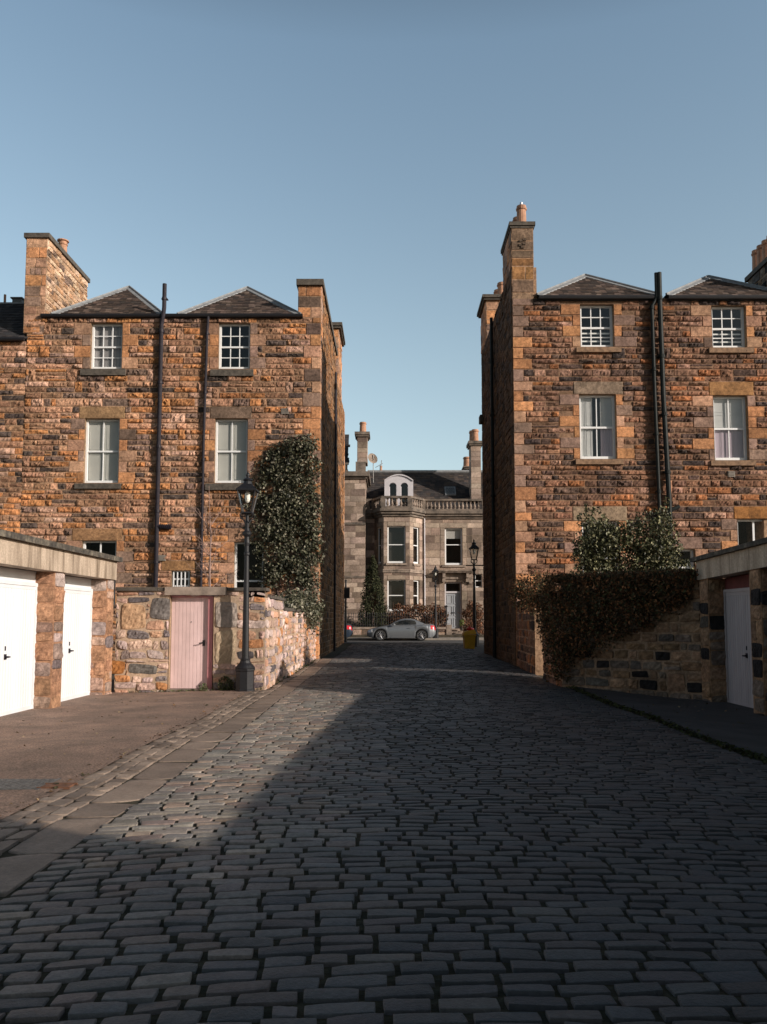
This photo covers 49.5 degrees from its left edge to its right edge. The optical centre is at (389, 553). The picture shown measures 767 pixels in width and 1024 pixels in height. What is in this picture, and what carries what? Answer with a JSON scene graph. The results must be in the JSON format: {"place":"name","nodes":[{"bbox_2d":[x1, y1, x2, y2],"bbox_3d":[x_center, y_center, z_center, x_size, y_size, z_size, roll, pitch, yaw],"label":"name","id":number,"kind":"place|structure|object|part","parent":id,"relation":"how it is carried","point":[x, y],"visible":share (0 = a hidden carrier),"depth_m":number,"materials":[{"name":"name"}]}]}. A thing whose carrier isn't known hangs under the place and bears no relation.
{"place":"outdoors","nodes":[
{"label":"outdoors","id":0,"kind":"place"},
{"bbox_2d":[0,294,27,532],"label":"stone house","id":1,"kind":"structure","parent":0,"point":[13,342],"depth_m":29.89,"materials":[{"name":"stone"}]},
{"bbox_2d":[0,690,251,819],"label":"forecourt","id":2,"kind":"structure","parent":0,"point":[80,718],"depth_m":10.97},
{"bbox_2d":[0,778,60,789],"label":"drain cover","id":3,"kind":"object","parent":2,"relation":"on","point":[17,784],"visible":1,"depth_m":7.32,"materials":[{"name":"metal"}]},
{"bbox_2d":[37,783,77,788],"bbox_3d":[-2.896,2.025,7.240,0.280,0.019,0.200,0,-5,0],"label":"stopcock cover","id":4,"kind":"object","parent":2,"relation":"on","point":[59,785],"visible":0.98,"depth_m":7.23,"materials":[{"name":"metal"}]},
{"bbox_2d":[198,683,207,690],"bbox_3d":[-3.868,2.782,17.214,0.198,0.207,0.209,0,-5,0],"label":"weed","id":5,"kind":"object","parent":2,"relation":"on","point":[203,687],"visible":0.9,"depth_m":17.20,"materials":[{"name":"green plant"}]},
{"bbox_2d":[129,659,315,692],"bbox_3d":[-3.929,3.241,22.778,2.999,0.242,11.236,0,-5,0],"label":"moss and weeds","id":6,"kind":"object","parent":2,"relation":"on","point":[235,688],"visible":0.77,"depth_m":17.30,"materials":[{"name":"green plant"}]},
{"bbox_2d":[217,676,235,690],"bbox_3d":[-3.393,2.699,17.223,0.381,0.345,0.212,0,-5,0],"label":"weed","id":7,"kind":"object","parent":2,"relation":"on","point":[221,683],"visible":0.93,"depth_m":17.20,"materials":[{"name":"green plant"}]},
{"bbox_2d":[235,472,258,691],"bbox_3d":[-2.975,0.599,17.227,0.420,4.650,0.419,0,-5,0],"label":"street lamp","id":8,"kind":"object","parent":2,"relation":"on","point":[244,668],"visible":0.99,"depth_m":17.14,"materials":[{"name":"black metal"}]},
{"bbox_2d":[0,691,760,815],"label":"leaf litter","id":9,"kind":"object","parent":2,"relation":"on","point":[55,787],"visible":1,"depth_m":10.79,"materials":[{"name":"brown plant"}]},
{"bbox_2d":[111,643,483,690],"bbox_3d":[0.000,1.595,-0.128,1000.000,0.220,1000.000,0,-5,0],"label":"ground","id":10,"kind":"structure","parent":0,"point":[112,684],"depth_m":22.54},
{"bbox_2d":[0,529,122,715],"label":"garage block","id":11,"kind":"structure","parent":10,"relation":"on","point":[56,622],"depth_m":14.22,"materials":[{"name":"concrete"}]},
{"bbox_2d":[0,583,34,715],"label":"garage door","id":12,"kind":"structure","parent":11,"relation":"in","point":[16,601],"depth_m":13.48,"materials":[{"name":"paint"}]},
{"bbox_2d":[61,589,90,701],"bbox_3d":[-6.042,1.727,15.692,0.116,2.080,2.120,0,-5,0],"label":"garage door","id":13,"kind":"structure","parent":11,"relation":"in","point":[76,615],"depth_m":16.01,"materials":[{"name":"paint"}]},
{"bbox_2d":[20,233,344,659],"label":"stone house","id":14,"kind":"structure","parent":10,"relation":"on","point":[147,423],"depth_m":29.94,"materials":[{"name":"brown stone"}]},
{"bbox_2d":[74,420,120,488],"bbox_3d":[-10.414,-3.572,29.847,1.644,2.552,0.335,0,-5,0],"label":"window","id":15,"kind":"structure","parent":14,"relation":"in","point":[102,436],"depth_m":30.00,"materials":[{"name":"white glass"}]},
{"bbox_2d":[83,541,115,604],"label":"window","id":16,"kind":"structure","parent":14,"relation":"in","point":[107,547],"depth_m":30.81,"materials":[{"name":"black glass"}]},
{"bbox_2d":[80,324,125,375],"bbox_3d":[-10.345,-7.384,30.166,1.616,1.954,0.362,0,-5,0],"label":"window","id":17,"kind":"structure","parent":14,"relation":"in","point":[106,338],"depth_m":30.29,"materials":[{"name":"white paint"}]},
{"bbox_2d":[172,571,190,586],"bbox_3d":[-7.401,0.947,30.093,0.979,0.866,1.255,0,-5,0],"label":"window","id":18,"kind":"structure","parent":14,"relation":"in","point":[180,578],"depth_m":29.59,"materials":[{"name":"white paint"}]},
{"bbox_2d":[205,420,247,489],"bbox_3d":[-5.778,-3.550,29.846,1.599,2.599,0.335,0,-5,0],"label":"window","id":19,"kind":"structure","parent":14,"relation":"in","point":[231,435],"depth_m":30.00,"materials":[{"name":"white glass"}]},
{"bbox_2d":[210,324,253,375],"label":"window","id":20,"kind":"structure","parent":14,"relation":"in","point":[234,339],"depth_m":30.35,"materials":[{"name":"white paint"}]},
{"bbox_2d":[234,542,263,587],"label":"window","id":21,"kind":"structure","parent":14,"relation":"in","point":[239,546],"depth_m":30.75,"materials":[{"name":"white paint"}]},
{"bbox_2d":[239,433,326,636],"bbox_3d":[-3.752,-0.587,26.025,3.211,8.037,7.193,0,-5,0],"label":"ivy","id":22,"kind":"object","parent":14,"relation":"attached to","point":[310,607],"visible":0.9,"depth_m":29.27,"materials":[{"name":"green plant"}]},
{"bbox_2d":[187,494,236,586],"bbox_3d":[-4.197,0.701,19.343,1.313,4.589,0.956,3,-5,-32],"label":"bare tree","id":23,"kind":"object","parent":10,"relation":"on","point":[209,563],"visible":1,"depth_m":19.39,"materials":[{"name":"brown plant"}]},
{"bbox_2d":[112,587,316,691],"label":"garden wall","id":24,"kind":"structure","parent":10,"relation":"on","point":[169,639],"depth_m":17.45,"materials":[{"name":"stone"}]},
{"bbox_2d":[170,598,207,687],"bbox_3d":[-4.224,1.881,17.512,0.784,1.903,0.137,0,-5,0],"label":"door","id":25,"kind":"structure","parent":24,"relation":"in","point":[189,627],"depth_m":17.53,"materials":[{"name":"pink paint"}]},
{"bbox_2d":[516,577,702,699],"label":"garden wall","id":26,"kind":"structure","parent":10,"relation":"on","point":[662,659],"depth_m":16.81,"materials":[{"name":"stone"}]},
{"bbox_2d":[506,567,700,686],"bbox_3d":[3.978,1.565,19.026,2.490,2.798,7.438,2,-5,-23],"label":"ivy","id":27,"kind":"object","parent":26,"relation":"on","point":[546,587],"visible":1,"depth_m":17.27,"materials":[{"name":"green plant"}]},
{"bbox_2d":[477,202,766,665],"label":"stone house","id":28,"kind":"structure","parent":10,"relation":"on","point":[615,401],"depth_m":26.31,"materials":[{"name":"brown stone"}]},
{"bbox_2d":[576,306,621,352],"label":"window","id":29,"kind":"structure","parent":28,"relation":"in","point":[596,326],"depth_m":26.69,"materials":[{"name":"white paint"}]},
{"bbox_2d":[575,395,623,464],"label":"window","id":30,"kind":"structure","parent":28,"relation":"in","point":[597,413],"depth_m":26.42,"materials":[{"name":"white glass"}]},
{"bbox_2d":[582,521,617,572],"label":"window","id":31,"kind":"structure","parent":28,"relation":"in","point":[613,522],"depth_m":27.16,"materials":[{"name":"white paint"}]},
{"bbox_2d":[674,549,693,569],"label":"window","id":32,"kind":"structure","parent":28,"relation":"in","point":[688,553],"depth_m":26.94,"materials":[{"name":"white paint"}]},
{"bbox_2d":[708,307,753,352],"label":"window","id":33,"kind":"structure","parent":28,"relation":"in","point":[727,322],"depth_m":26.67,"materials":[{"name":"white paint"}]},
{"bbox_2d":[710,397,755,465],"bbox_3d":[10.766,-3.866,26.271,1.406,2.250,0.357,0,-5,0],"label":"window","id":34,"kind":"structure","parent":28,"relation":"in","point":[729,412],"depth_m":26.41,"materials":[{"name":"white glass"}]},
{"bbox_2d":[737,520,761,544],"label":"window","id":35,"kind":"structure","parent":28,"relation":"in","point":[742,526],"depth_m":27.23,"materials":[{"name":"black glass"}]},
{"bbox_2d":[566,496,695,573],"bbox_3d":[6.154,0.842,21.419,3.136,4.660,1.656,0,-5,0],"label":"evergreen shrub","id":36,"kind":"object","parent":10,"relation":"on","point":[648,551],"visible":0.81,"depth_m":21.33,"materials":[{"name":"green plant"}]},
{"bbox_2d":[689,537,766,715],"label":"garage block","id":37,"kind":"structure","parent":10,"relation":"on","point":[733,619],"depth_m":15.03,"materials":[{"name":"stone"}]},
{"bbox_2d":[725,591,753,707],"bbox_3d":[6.292,1.701,14.676,0.116,2.070,1.710,0,-5,0],"label":"garage door","id":38,"kind":"structure","parent":37,"relation":"in","point":[740,675],"depth_m":14.99,"materials":[{"name":"paint"}]},
{"bbox_2d":[0,642,766,1023],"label":"cobbled road","id":39,"kind":"structure","parent":0,"point":[506,696],"depth_m":4.61,"materials":[{"name":"grey stone"}]},
{"bbox_2d":[0,659,319,855],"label":"sett border","id":40,"kind":"object","parent":39,"relation":"on","point":[90,789],"visible":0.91,"depth_m":7.64,"materials":[{"name":"grey stone"}]},
{"bbox_2d":[0,658,332,896],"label":"channel stones","id":41,"kind":"object","parent":39,"relation":"on","point":[44,848],"visible":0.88,"depth_m":6.57,"materials":[{"name":"grey stone"}]},
{"bbox_2d":[566,685,766,764],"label":"moss","id":42,"kind":"object","parent":39,"relation":"on","point":[762,757],"visible":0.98,"depth_m":11.05,"materials":[{"name":"green plant"}]},
{"bbox_2d":[0,0,766,470],"label":"sky","id":43,"kind":"structure","parent":0,"point":[383,152],"materials":[{"name":"blue"}]},
{"bbox_2d":[344,640,483,642],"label":"street","id":44,"kind":"structure","parent":0,"point":[389,641],"depth_m":47.67,"materials":[{"name":"grey asphalt"}]},
{"bbox_2d":[344,579,349,641],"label":"sign post","id":45,"kind":"object","parent":44,"relation":"on","point":[346,592],"visible":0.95,"depth_m":46.07,"materials":[{"name":"black metal"}]},
{"bbox_2d":[344,624,352,637],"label":"parked car","id":46,"kind":"object","parent":44,"relation":"on","point":[349,630],"visible":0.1,"depth_m":49.21,"materials":[{"name":"metal"}]},
{"bbox_2d":[367,618,435,640],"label":"parked car","id":47,"kind":"object","parent":44,"relation":"on","point":[410,628],"visible":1,"depth_m":49.14,"materials":[{"name":"silver metal"}]},
{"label":"door","id":48,"kind":"part","parent":47,"relation":"part of","materials":[{"name":"silver metal"}]},
{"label":"side window","id":49,"kind":"part","parent":47,"relation":"part of","materials":[{"name":"black glass"}]},
{"bbox_2d":[347,637,483,639],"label":"pavement","id":50,"kind":"structure","parent":0,"point":[431,638],"depth_m":50.90,"materials":[{"name":"grey stone"}]},
{"bbox_2d":[432,565,438,637],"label":"street lamp","id":51,"kind":"object","parent":50,"relation":"on","point":[435,570],"visible":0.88,"depth_m":51.75,"materials":[{"name":"black metal"}]},
{"bbox_2d":[350,634,483,636],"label":"garden ground","id":52,"kind":"structure","parent":0,"point":[460,635],"depth_m":53.45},
{"bbox_2d":[344,422,370,626],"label":"terraced house","id":53,"kind":"structure","parent":52,"relation":"on","point":[357,482],"depth_m":57.41,"materials":[{"name":"stone"}]},
{"bbox_2d":[357,554,389,626],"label":"conifer","id":54,"kind":"object","parent":52,"relation":"on","point":[372,570],"visible":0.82,"depth_m":54.94,"materials":[{"name":"green plant"}]},
{"bbox_2d":[344,605,451,634],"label":"railing","id":55,"kind":"object","parent":52,"relation":"on","point":[444,630],"visible":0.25,"depth_m":53.74,"materials":[{"name":"black metal"}]},
{"bbox_2d":[385,602,448,626],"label":"hedge","id":56,"kind":"object","parent":52,"relation":"on","point":[421,610],"visible":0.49,"depth_m":55.01,"materials":[{"name":"brown plant"}]},
{"bbox_2d":[366,429,483,633],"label":"terraced house","id":57,"kind":"structure","parent":52,"relation":"on","point":[420,524],"depth_m":58.16,"materials":[{"name":"grey stone"}]},
{"bbox_2d":[377,527,398,565],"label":"window","id":58,"kind":"structure","parent":57,"relation":"in","point":[393,531],"depth_m":57.48,"materials":[{"name":"black glass"}]},
{"bbox_2d":[378,580,398,608],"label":"window","id":59,"kind":"structure","parent":57,"relation":"in","point":[393,585],"depth_m":57.17,"materials":[{"name":"black glass"}]},
{"bbox_2d":[386,580,405,612],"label":"window","id":60,"kind":"structure","parent":57,"relation":"in","point":[388,595],"depth_m":56.66,"materials":[{"name":"white paint"}]},
{"bbox_2d":[386,526,406,564],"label":"window","id":61,"kind":"structure","parent":57,"relation":"in","point":[388,562],"depth_m":56.88,"materials":[{"name":"glass"}]},
{"bbox_2d":[399,580,417,612],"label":"window","id":62,"kind":"structure","parent":57,"relation":"in","point":[401,583],"depth_m":57.37,"materials":[{"name":"white paint"}]},
{"bbox_2d":[399,527,420,565],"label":"window","id":63,"kind":"structure","parent":57,"relation":"in","point":[401,529],"depth_m":57.64,"materials":[{"name":"white paint"}]},
{"bbox_2d":[446,593,459,628],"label":"door","id":64,"kind":"structure","parent":57,"relation":"in","point":[452,599],"depth_m":58.12,"materials":[{"name":"white wood"}]},
{"bbox_2d":[442,528,464,566],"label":"window","id":65,"kind":"structure","parent":57,"relation":"in","point":[453,536],"depth_m":59.44,"materials":[{"name":"glass"}]},
{"bbox_2d":[459,619,463,630],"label":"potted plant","id":66,"kind":"object","parent":57,"relation":"on","point":[460,624],"visible":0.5,"depth_m":56.39,"materials":[{"name":"green plant"}]},
{"bbox_2d":[475,574,481,586],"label":"window","id":67,"kind":"structure","parent":57,"relation":"in","point":[478,582],"depth_m":59.31,"materials":[{"name":"white paint"}]},
{"bbox_2d":[458,599,483,634],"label":"hedge","id":68,"kind":"object","parent":52,"relation":"on","point":[468,612],"visible":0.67,"depth_m":54.56,"materials":[{"name":"brown plant"}]},
{"bbox_2d":[475,644,483,652],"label":"lane verge","id":69,"kind":"structure","parent":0,"point":[480,648],"depth_m":38.34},
{"bbox_2d":[462,629,475,648],"bbox_3d":[3.637,3.937,38.208,0.594,0.900,1.000,0,-5,0],"label":"grit bin","id":70,"kind":"object","parent":69,"relation":"on","point":[468,639],"visible":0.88,"depth_m":37.79,"materials":[{"name":"yellow plastic"}]},
{"bbox_2d":[466,539,482,646],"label":"street lamp","id":71,"kind":"object","parent":69,"relation":"on","point":[474,546],"visible":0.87,"depth_m":40.43,"materials":[{"name":"black metal"}]},
{"bbox_2d":[578,687,766,756],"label":"forecourt","id":72,"kind":"structure","parent":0,"point":[751,733],"depth_m":12.92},
{"bbox_2d":[744,236,766,319],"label":"stone house","id":73,"kind":"structure","parent":0,"point":[757,275],"depth_m":28.18,"materials":[{"name":"stone"}]}
]}

